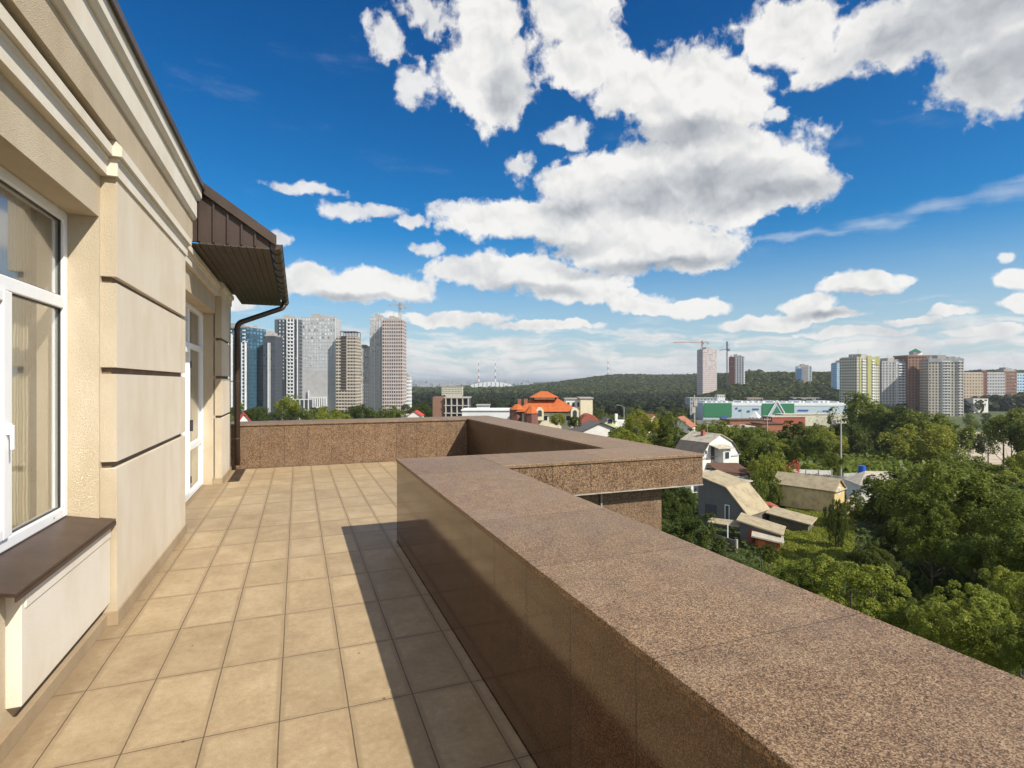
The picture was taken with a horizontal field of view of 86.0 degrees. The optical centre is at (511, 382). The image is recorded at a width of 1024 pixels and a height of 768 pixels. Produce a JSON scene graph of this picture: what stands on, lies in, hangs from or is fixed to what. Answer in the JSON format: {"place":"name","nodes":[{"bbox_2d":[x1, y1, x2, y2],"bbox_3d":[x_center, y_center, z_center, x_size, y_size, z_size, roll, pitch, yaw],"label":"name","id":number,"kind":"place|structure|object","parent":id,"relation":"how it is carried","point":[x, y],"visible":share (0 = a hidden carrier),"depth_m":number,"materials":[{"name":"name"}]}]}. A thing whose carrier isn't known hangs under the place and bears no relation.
{"place":"outdoors","nodes":[
{"label":"outdoors","id":0,"kind":"place"},
{"bbox_2d":[117,0,1023,381],"label":"sky","id":1,"kind":"structure","parent":0,"point":[547,190],"materials":[{"name":"blue"}]},
{"bbox_2d":[299,381,1023,672],"bbox_3d":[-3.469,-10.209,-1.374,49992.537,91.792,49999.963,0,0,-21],"label":"ground","id":2,"kind":"structure","parent":0,"point":[959,420],"depth_m":52.94,"materials":[{"name":"green plant"}]},
{"bbox_2d":[228,318,265,410],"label":"apartment tower","id":3,"kind":"structure","parent":2,"relation":"on","point":[251,366],"depth_m":459.39,"materials":[{"name":"concrete"}]},
{"bbox_2d":[233,347,261,409],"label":"window","id":4,"kind":"structure","parent":3,"relation":"in","point":[260,347],"depth_m":461.50,"materials":[{"name":"blue glass"}]},
{"bbox_2d":[244,406,268,420],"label":"tree","id":5,"kind":"object","parent":2,"relation":"on","point":[260,413],"visible":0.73,"depth_m":188.35,"materials":[{"name":"green plant"}]},
{"bbox_2d":[0,0,538,767],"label":"terrace building","id":6,"kind":"structure","parent":2,"relation":"on","point":[118,290],"depth_m":3.76,"materials":[{"name":"paint"}]},
{"bbox_2d":[0,165,66,552],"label":"window","id":7,"kind":"structure","parent":6,"relation":"in","point":[56,299],"depth_m":3.39,"materials":[{"name":"white plastic"}]},
{"bbox_2d":[181,300,202,502],"bbox_3d":[-4.556,0.270,7.668,0.130,2.820,3.000,0,0,-21],"label":"terrace door","id":8,"kind":"structure","parent":6,"relation":"in","point":[193,318],"depth_m":8.39,"materials":[{"name":"white plastic"}]},
{"bbox_2d":[0,461,536,767],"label":"terrace floor","id":9,"kind":"structure","parent":6,"relation":"on","point":[283,617],"depth_m":3.37,"materials":[{"name":"tile"}]},
{"bbox_2d":[457,415,656,454],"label":"parapet","id":10,"kind":"structure","parent":9,"relation":"on","point":[486,434],"depth_m":9.57,"materials":[{"name":"stone"}]},
{"bbox_2d":[396,455,1023,767],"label":"parapet","id":11,"kind":"structure","parent":9,"relation":"on","point":[588,634],"depth_m":1.93,"materials":[{"name":"stone"}]},
{"bbox_2d":[231,416,466,469],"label":"parapet","id":12,"kind":"structure","parent":6,"relation":"on","point":[281,443],"depth_m":11.48,"materials":[{"name":"stone"}]},
{"bbox_2d":[477,446,703,530],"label":"parapet","id":13,"kind":"structure","parent":6,"relation":"attached to","point":[631,482],"depth_m":6.03,"materials":[{"name":"stone"}]},
{"bbox_2d":[263,331,281,420],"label":"apartment tower","id":14,"kind":"structure","parent":2,"relation":"on","point":[272,368],"depth_m":458.00,"materials":[{"name":"concrete"}]},
{"bbox_2d":[273,394,301,414],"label":"tree","id":15,"kind":"object","parent":2,"relation":"on","point":[292,407],"visible":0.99,"depth_m":148.82,"materials":[{"name":"green plant"}]},
{"bbox_2d":[275,315,301,398],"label":"apartment tower","id":16,"kind":"structure","parent":2,"relation":"on","point":[288,329],"depth_m":491.00,"materials":[{"name":"concrete"}]},
{"bbox_2d":[299,314,341,416],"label":"apartment tower","id":17,"kind":"structure","parent":2,"relation":"on","point":[320,333],"depth_m":499.00,"materials":[{"name":"concrete"}]},
{"bbox_2d":[303,319,339,370],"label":"window","id":18,"kind":"structure","parent":17,"relation":"in","point":[336,319],"depth_m":498.88,"materials":[{"name":"grey glass"}]},
{"bbox_2d":[314,406,350,419],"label":"tree","id":19,"kind":"object","parent":2,"relation":"on","point":[321,415],"visible":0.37,"depth_m":169.13,"materials":[{"name":"green plant"}]},
{"bbox_2d":[335,331,360,411],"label":"apartment tower","id":20,"kind":"structure","parent":2,"relation":"on","point":[348,371],"depth_m":492.00,"materials":[{"name":"concrete"}]},
{"bbox_2d":[336,338,360,410],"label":"window","id":21,"kind":"structure","parent":20,"relation":"in","point":[356,338],"depth_m":491.86,"materials":[{"name":"grey glass"}]},
{"bbox_2d":[346,404,376,418],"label":"tree","id":22,"kind":"object","parent":2,"relation":"on","point":[358,412],"visible":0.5,"depth_m":208.68,"materials":[{"name":"green plant"}]},
{"bbox_2d":[361,345,369,414],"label":"apartment tower","id":23,"kind":"structure","parent":2,"relation":"on","point":[365,374],"depth_m":512.00,"materials":[{"name":"concrete"}]},
{"bbox_2d":[370,314,385,413],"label":"apartment tower","id":24,"kind":"structure","parent":2,"relation":"on","point":[376,362],"depth_m":507.00,"materials":[{"name":"concrete"}]},
{"bbox_2d":[374,405,406,417],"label":"tree","id":25,"kind":"object","parent":2,"relation":"on","point":[395,411],"visible":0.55,"depth_m":188.21,"materials":[{"name":"green plant"}]},
{"bbox_2d":[382,311,406,411],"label":"apartment tower","id":26,"kind":"structure","parent":2,"relation":"on","point":[394,359],"depth_m":496.00,"materials":[{"name":"concrete"}]},
{"bbox_2d":[383,322,404,409],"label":"window","id":27,"kind":"structure","parent":26,"relation":"in","point":[404,322],"depth_m":495.84,"materials":[{"name":"grey glass"}]},
{"bbox_2d":[433,396,471,416],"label":"building","id":28,"kind":"structure","parent":2,"relation":"on","point":[449,406],"depth_m":215.00,"materials":[{"name":"concrete"}]},
{"bbox_2d":[412,380,532,387],"bbox_3d":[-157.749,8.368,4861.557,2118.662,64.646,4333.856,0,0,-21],"label":"distant city","id":29,"kind":"object","parent":2,"relation":"on","point":[442,383],"visible":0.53,"depth_m":4653.11},
{"bbox_2d":[461,408,509,419],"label":"building","id":30,"kind":"structure","parent":2,"relation":"on","point":[504,413],"depth_m":165.00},
{"bbox_2d":[412,380,573,393],"bbox_3d":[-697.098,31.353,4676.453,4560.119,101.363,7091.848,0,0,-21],"label":"wood","id":31,"kind":"object","parent":2,"relation":"on","point":[466,389],"visible":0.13,"depth_m":1539.76,"materials":[{"name":"green plant"}]},
{"bbox_2d":[510,391,580,429],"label":"mansion","id":32,"kind":"structure","parent":2,"relation":"on","point":[540,408],"depth_m":150.00,"materials":[{"name":"orange tile"}]},
{"bbox_2d":[412,392,708,416],"bbox_3d":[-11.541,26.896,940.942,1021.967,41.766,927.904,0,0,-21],"label":"wood","id":33,"kind":"object","parent":2,"relation":"on","point":[610,403],"visible":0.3,"depth_m":714.13,"materials":[{"name":"green plant"}]},
{"bbox_2d":[576,397,593,416],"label":"building","id":34,"kind":"structure","parent":2,"relation":"on","point":[585,404],"depth_m":175.00,"materials":[{"name":"paint"}]},
{"bbox_2d":[568,420,616,436],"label":"house","id":35,"kind":"structure","parent":2,"relation":"on","point":[594,427],"depth_m":125.83,"materials":[{"name":"white paint"}]},
{"bbox_2d":[490,369,764,394],"bbox_3d":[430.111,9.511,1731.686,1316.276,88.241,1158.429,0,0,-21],"label":"wood","id":36,"kind":"object","parent":2,"relation":"on","point":[627,383],"visible":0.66,"depth_m":1429.10,"materials":[{"name":"green plant"}]},
{"bbox_2d":[608,426,647,442],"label":"tree","id":37,"kind":"object","parent":2,"relation":"on","point":[615,434],"visible":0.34,"depth_m":99.25,"materials":[{"name":"green plant"}]},
{"bbox_2d":[622,408,659,436],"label":"tree","id":38,"kind":"object","parent":2,"relation":"on","point":[647,424],"visible":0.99,"depth_m":111.03,"materials":[{"name":"green plant"}]},
{"bbox_2d":[648,411,686,444],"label":"tree","id":39,"kind":"object","parent":2,"relation":"on","point":[667,427],"visible":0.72,"depth_m":116.48,"materials":[{"name":"green plant"}]},
{"bbox_2d":[661,487,696,524],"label":"tree","id":40,"kind":"object","parent":2,"relation":"on","point":[679,505],"visible":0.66,"depth_m":35.22,"materials":[{"name":"green plant"}]},
{"bbox_2d":[661,512,728,556],"bbox_3d":[9.882,10.855,30.006,4.028,7.756,4.082,0,0,-30],"label":"tree","id":41,"kind":"object","parent":2,"relation":"on","point":[682,529],"visible":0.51,"depth_m":29.48,"materials":[{"name":"green plant"}]},
{"bbox_2d":[697,347,716,394],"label":"apartment tower","id":42,"kind":"structure","parent":2,"relation":"on","point":[706,369],"depth_m":872.45,"materials":[{"name":"concrete"}]},
{"bbox_2d":[675,422,740,469],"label":"mansard house","id":43,"kind":"structure","parent":2,"relation":"on","point":[716,448],"depth_m":88.99,"materials":[{"name":"paint"}]},
{"bbox_2d":[696,420,744,439],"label":"tree","id":44,"kind":"object","parent":2,"relation":"on","point":[723,428],"visible":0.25,"depth_m":110.58,"materials":[{"name":"green plant"}]},
{"bbox_2d":[707,463,751,482],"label":"annex","id":45,"kind":"object","parent":2,"relation":"on","point":[738,470],"visible":0.28,"depth_m":82.20,"materials":[{"name":"brown paint"}]},
{"bbox_2d":[698,470,769,529],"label":"house","id":46,"kind":"structure","parent":2,"relation":"on","point":[722,495],"depth_m":54.90,"materials":[{"name":"stone"}]},
{"bbox_2d":[729,354,744,384],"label":"apartment tower","id":47,"kind":"structure","parent":2,"relation":"on","point":[736,368],"depth_m":893.02,"materials":[{"name":"concrete"}]},
{"bbox_2d":[721,418,763,424],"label":"building","id":48,"kind":"structure","parent":2,"relation":"on","point":[739,421],"depth_m":235.37,"materials":[{"name":"brick"}]},
{"bbox_2d":[708,512,785,544],"bbox_3d":[21.282,13.834,49.778,6.219,3.231,3.300,0,0,30],"label":"lean to","id":49,"kind":"object","parent":2,"relation":"on","point":[747,523],"visible":0.55,"depth_m":48.80,"materials":[{"name":"beige"}]},
{"bbox_2d":[728,427,772,467],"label":"tree","id":50,"kind":"object","parent":2,"relation":"on","point":[743,445],"visible":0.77,"depth_m":100.28,"materials":[{"name":"green plant"}]},
{"bbox_2d":[748,472,768,500],"bbox_3d":[27.583,12.636,61.882,2.488,5.093,2.439,0,0,30],"label":"bush","id":51,"kind":"object","parent":2,"relation":"on","point":[754,478],"visible":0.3,"depth_m":61.53,"materials":[{"name":"green plant"}]},
{"bbox_2d":[752,543,779,569],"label":"tree","id":52,"kind":"object","parent":2,"relation":"on","point":[770,556],"visible":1,"depth_m":39.79,"materials":[{"name":"green plant"}]},
{"bbox_2d":[751,530,783,549],"bbox_3d":[21.976,14.246,47.211,2.511,2.408,2.400,0,0,25],"label":"hut","id":53,"kind":"object","parent":2,"relation":"on","point":[761,538],"visible":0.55,"depth_m":46.58,"materials":[{"name":"white brick"}]},
{"bbox_2d":[693,400,846,419],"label":"store","id":54,"kind":"structure","parent":2,"relation":"on","point":[713,410],"depth_m":480.80,"materials":[{"name":"green paint"}]},
{"bbox_2d":[746,450,793,488],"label":"tree","id":55,"kind":"object","parent":2,"relation":"on","point":[763,468],"visible":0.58,"depth_m":79.08,"materials":[{"name":"green plant"}]},
{"bbox_2d":[761,470,783,506],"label":"bush","id":56,"kind":"object","parent":2,"relation":"on","point":[773,498],"visible":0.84,"depth_m":65.48,"materials":[{"name":"green plant"}]},
{"bbox_2d":[760,436,803,461],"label":"tree","id":57,"kind":"object","parent":2,"relation":"on","point":[793,454],"visible":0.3,"depth_m":114.09,"materials":[{"name":"green plant"}]},
{"bbox_2d":[763,415,805,433],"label":"building","id":58,"kind":"structure","parent":2,"relation":"on","point":[782,418],"depth_m":260.31,"materials":[{"name":"red brick"}]},
{"bbox_2d":[635,429,935,476],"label":"brush","id":59,"kind":"object","parent":2,"relation":"on","point":[878,461],"visible":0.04,"depth_m":114.24,"materials":[{"name":"green plant"}]},
{"bbox_2d":[765,506,816,530],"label":"shed","id":60,"kind":"structure","parent":2,"relation":"on","point":[790,520],"depth_m":53.32,"materials":[{"name":"stone"}]},
{"bbox_2d":[771,420,814,456],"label":"tree","id":61,"kind":"object","parent":2,"relation":"on","point":[794,429],"visible":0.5,"depth_m":118.07,"materials":[{"name":"green plant"}]},
{"bbox_2d":[765,562,835,597],"bbox_3d":[12.640,11.380,24.934,3.166,6.569,3.828,0,0,-34],"label":"tree","id":62,"kind":"object","parent":2,"relation":"on","point":[799,580],"visible":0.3,"depth_m":24.60,"materials":[{"name":"green plant"}]},
{"bbox_2d":[774,413,830,427],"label":"building","id":63,"kind":"structure","parent":2,"relation":"on","point":[809,421],"depth_m":300.58,"materials":[{"name":"stone"}]},
{"bbox_2d":[795,364,811,382],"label":"apartment tower","id":64,"kind":"structure","parent":2,"relation":"on","point":[803,372],"depth_m":892.43,"materials":[{"name":"concrete"}]},
{"bbox_2d":[771,471,846,512],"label":"shed","id":65,"kind":"structure","parent":2,"relation":"on","point":[807,492],"depth_m":63.65,"materials":[{"name":"stone"}]},
{"bbox_2d":[792,426,836,464],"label":"tree","id":66,"kind":"object","parent":2,"relation":"on","point":[823,443],"visible":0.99,"depth_m":108.97,"materials":[{"name":"green plant"}]},
{"bbox_2d":[803,425,849,456],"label":"tree","id":67,"kind":"object","parent":2,"relation":"on","point":[831,435],"visible":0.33,"depth_m":123.07,"materials":[{"name":"green plant"}]},
{"bbox_2d":[822,451,845,477],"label":"tree","id":68,"kind":"object","parent":2,"relation":"on","point":[834,459],"visible":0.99,"depth_m":75.58,"materials":[{"name":"green plant"}]},
{"bbox_2d":[831,360,838,388],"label":"apartment tower","id":69,"kind":"structure","parent":2,"relation":"on","point":[835,375],"depth_m":758.33,"materials":[{"name":"glass"}]},
{"bbox_2d":[822,498,848,548],"bbox_3d":[27.718,12.307,47.060,2.000,4.852,1.705,0,0,24],"label":"bush","id":70,"kind":"object","parent":2,"relation":"on","point":[832,521],"visible":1,"depth_m":46.75,"materials":[{"name":"green plant"}]},
{"bbox_2d":[661,472,1022,676],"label":"undergrowth","id":71,"kind":"object","parent":2,"relation":"on","point":[921,582],"visible":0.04,"depth_m":39.14,"materials":[{"name":"green plant"}]},
{"bbox_2d":[824,420,873,455],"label":"tree","id":72,"kind":"object","parent":2,"relation":"on","point":[854,445],"visible":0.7,"depth_m":138.24,"materials":[{"name":"green plant"}]},
{"bbox_2d":[799,553,911,627],"bbox_3d":[14.115,11.019,22.987,4.346,7.277,5.095,0,0,43],"label":"tree","id":73,"kind":"object","parent":2,"relation":"on","point":[832,584],"visible":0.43,"depth_m":22.70,"materials":[{"name":"green plant"}]},
{"bbox_2d":[687,369,1023,400],"bbox_3d":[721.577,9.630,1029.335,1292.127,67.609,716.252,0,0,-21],"label":"wood","id":74,"kind":"object","parent":2,"relation":"on","point":[782,383],"visible":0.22,"depth_m":838.17,"materials":[{"name":"green plant"}]},
{"bbox_2d":[844,496,869,518],"bbox_3d":[37.884,13.789,59.833,3.010,2.671,2.950,0,0,40],"label":"bush","id":75,"kind":"object","parent":2,"relation":"on","point":[857,510],"visible":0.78,"depth_m":59.64,"materials":[{"name":"green plant"}]},
{"bbox_2d":[839,354,879,414],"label":"apartment tower","id":76,"kind":"structure","parent":2,"relation":"on","point":[859,373],"depth_m":551.82,"materials":[{"name":"concrete"}]},
{"bbox_2d":[826,390,893,451],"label":"tree","id":77,"kind":"object","parent":2,"relation":"on","point":[866,417],"visible":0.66,"depth_m":162.69,"materials":[{"name":"green plant"}]},
{"bbox_2d":[714,388,1023,412],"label":"wood","id":78,"kind":"object","parent":2,"relation":"on","point":[996,402],"visible":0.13,"depth_m":592.92,"materials":[{"name":"green plant"}]},
{"bbox_2d":[842,536,910,598],"bbox_3d":[21.558,12.022,33.040,3.068,5.110,3.108,0,0,9],"label":"tree","id":79,"kind":"object","parent":2,"relation":"on","point":[870,556],"visible":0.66,"depth_m":32.76,"materials":[{"name":"green plant"}]},
{"bbox_2d":[843,471,910,503],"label":"shed","id":80,"kind":"structure","parent":2,"relation":"on","point":[854,481],"depth_m":67.91,"materials":[{"name":"stone"}]},
{"bbox_2d":[879,358,905,405],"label":"apartment tower","id":81,"kind":"structure","parent":2,"relation":"on","point":[892,380],"depth_m":566.00,"materials":[{"name":"concrete"}]},
{"bbox_2d":[866,524,919,562],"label":"tree","id":82,"kind":"object","parent":2,"relation":"on","point":[882,531],"visible":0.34,"depth_m":41.80,"materials":[{"name":"green plant"}]},
{"bbox_2d":[867,406,937,453],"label":"tree","id":83,"kind":"object","parent":2,"relation":"on","point":[891,419],"visible":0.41,"depth_m":150.34,"materials":[{"name":"green plant"}]},
{"bbox_2d":[849,468,968,529],"bbox_3d":[38.104,11.576,52.666,10.014,6.575,9.550,0,0,-13],"label":"tree","id":84,"kind":"object","parent":2,"relation":"on","point":[866,483],"visible":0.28,"depth_m":52.98,"materials":[{"name":"green plant"}]},
{"bbox_2d":[893,349,933,413],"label":"apartment tower","id":85,"kind":"structure","parent":2,"relation":"on","point":[913,358],"depth_m":562.00,"materials":[{"name":"concrete"}]},
{"bbox_2d":[876,421,957,461],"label":"tree","id":86,"kind":"object","parent":2,"relation":"on","point":[925,446],"visible":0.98,"depth_m":125.75,"materials":[{"name":"green plant"}]},
{"bbox_2d":[879,597,955,645],"bbox_3d":[15.259,11.353,20.459,2.196,6.678,2.656,0,0,-24],"label":"tree","id":87,"kind":"object","parent":2,"relation":"on","point":[902,612],"visible":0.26,"depth_m":20.56,"materials":[{"name":"green plant"}]},
{"bbox_2d":[887,500,981,591],"bbox_3d":[28.270,11.226,36.901,5.230,6.872,4.325,0,0,14],"label":"tree","id":88,"kind":"object","parent":2,"relation":"on","point":[917,522],"visible":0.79,"depth_m":36.29,"materials":[{"name":"green plant"}]},
{"bbox_2d":[899,409,976,459],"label":"tree","id":89,"kind":"object","parent":2,"relation":"on","point":[965,443],"visible":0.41,"depth_m":137.15,"materials":[{"name":"green plant"}]},
{"bbox_2d":[920,351,963,415],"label":"apartment tower","id":90,"kind":"structure","parent":2,"relation":"on","point":[942,384],"depth_m":535.96,"materials":[{"name":"concrete"}]},
{"bbox_2d":[921,360,962,415],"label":"window","id":91,"kind":"structure","parent":90,"relation":"in","point":[921,360],"depth_m":536.79,"materials":[{"name":"grey glass"}]},
{"bbox_2d":[874,458,1023,584],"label":"tree","id":92,"kind":"object","parent":2,"relation":"on","point":[938,483],"visible":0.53,"depth_m":37.71,"materials":[{"name":"green plant"}]},
{"bbox_2d":[914,450,990,486],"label":"tree","id":93,"kind":"object","parent":2,"relation":"on","point":[952,465],"visible":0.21,"depth_m":65.85,"materials":[{"name":"green plant"}]},
{"bbox_2d":[906,579,1021,675],"bbox_3d":[15.553,10.820,18.435,3.893,7.772,3.320,0,0,27],"label":"tree","id":94,"kind":"object","parent":2,"relation":"on","point":[966,635],"visible":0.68,"depth_m":18.10,"materials":[{"name":"green plant"}]},
{"bbox_2d":[933,453,1007,476],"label":"tree","id":95,"kind":"object","parent":2,"relation":"on","point":[977,465],"visible":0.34,"depth_m":82.35,"materials":[{"name":"green plant"}]},
{"bbox_2d":[964,372,982,398],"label":"apartment building","id":96,"kind":"structure","parent":2,"relation":"on","point":[973,383],"depth_m":603.00,"materials":[{"name":"concrete"}]},
{"bbox_2d":[939,489,1023,594],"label":"tree","id":97,"kind":"object","parent":2,"relation":"on","point":[995,536],"visible":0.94,"depth_m":31.58,"materials":[{"name":"green plant"}]},
{"bbox_2d":[967,432,1000,457],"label":"tree","id":98,"kind":"object","parent":2,"relation":"on","point":[979,447],"visible":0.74,"depth_m":148.66,"materials":[{"name":"green plant"}]},
{"bbox_2d":[969,565,1023,678],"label":"tree","id":99,"kind":"object","parent":2,"relation":"on","point":[1007,587],"visible":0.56,"depth_m":22.30,"materials":[{"name":"green plant"}]},
{"bbox_2d":[987,372,1005,396],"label":"apartment building","id":100,"kind":"structure","parent":2,"relation":"on","point":[996,383],"depth_m":609.00,"materials":[{"name":"concrete"}]},
{"bbox_2d":[981,407,1023,460],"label":"tree","id":101,"kind":"object","parent":2,"relation":"on","point":[1013,418],"visible":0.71,"depth_m":119.62,"materials":[{"name":"green plant"}]},
{"bbox_2d":[982,613,1023,674],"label":"tree","id":102,"kind":"object","parent":2,"relation":"on","point":[1009,648],"visible":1,"depth_m":16.30,"materials":[{"name":"green plant"}]},
{"bbox_2d":[993,367,1016,396],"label":"apartment building","id":103,"kind":"structure","parent":2,"relation":"on","point":[1011,381],"depth_m":612.00,"materials":[{"name":"concrete"}]},
{"bbox_2d":[986,466,1023,491],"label":"tree","id":104,"kind":"object","parent":2,"relation":"on","point":[1007,475],"visible":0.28,"depth_m":67.77,"materials":[{"name":"green plant"}]},
{"bbox_2d":[995,421,1023,453],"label":"tree","id":105,"kind":"object","parent":2,"relation":"on","point":[1017,445],"visible":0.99,"depth_m":105.73,"materials":[{"name":"green plant"}]},
{"bbox_2d":[1001,451,1023,470],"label":"tree","id":106,"kind":"object","parent":2,"relation":"on","point":[1018,459],"visible":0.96,"depth_m":78.80,"materials":[{"name":"green plant"}]},
{"bbox_2d":[761,508,852,587],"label":"grass slope","id":107,"kind":"structure","parent":0,"point":[843,583],"depth_m":44.96,"materials":[{"name":"green plant"}]},
{"bbox_2d":[764,507,854,580],"bbox_3d":[28.002,14.532,51.382,7.154,1.262,33.857,0,0,32],"label":"ground cover","id":108,"kind":"object","parent":107,"relation":"on","point":[790,548],"visible":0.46,"depth_m":47.52,"materials":[{"name":"green plant"}]},
{"bbox_2d":[958,434,1023,465],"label":"yard","id":109,"kind":"structure","parent":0,"point":[994,459],"depth_m":195.09,"materials":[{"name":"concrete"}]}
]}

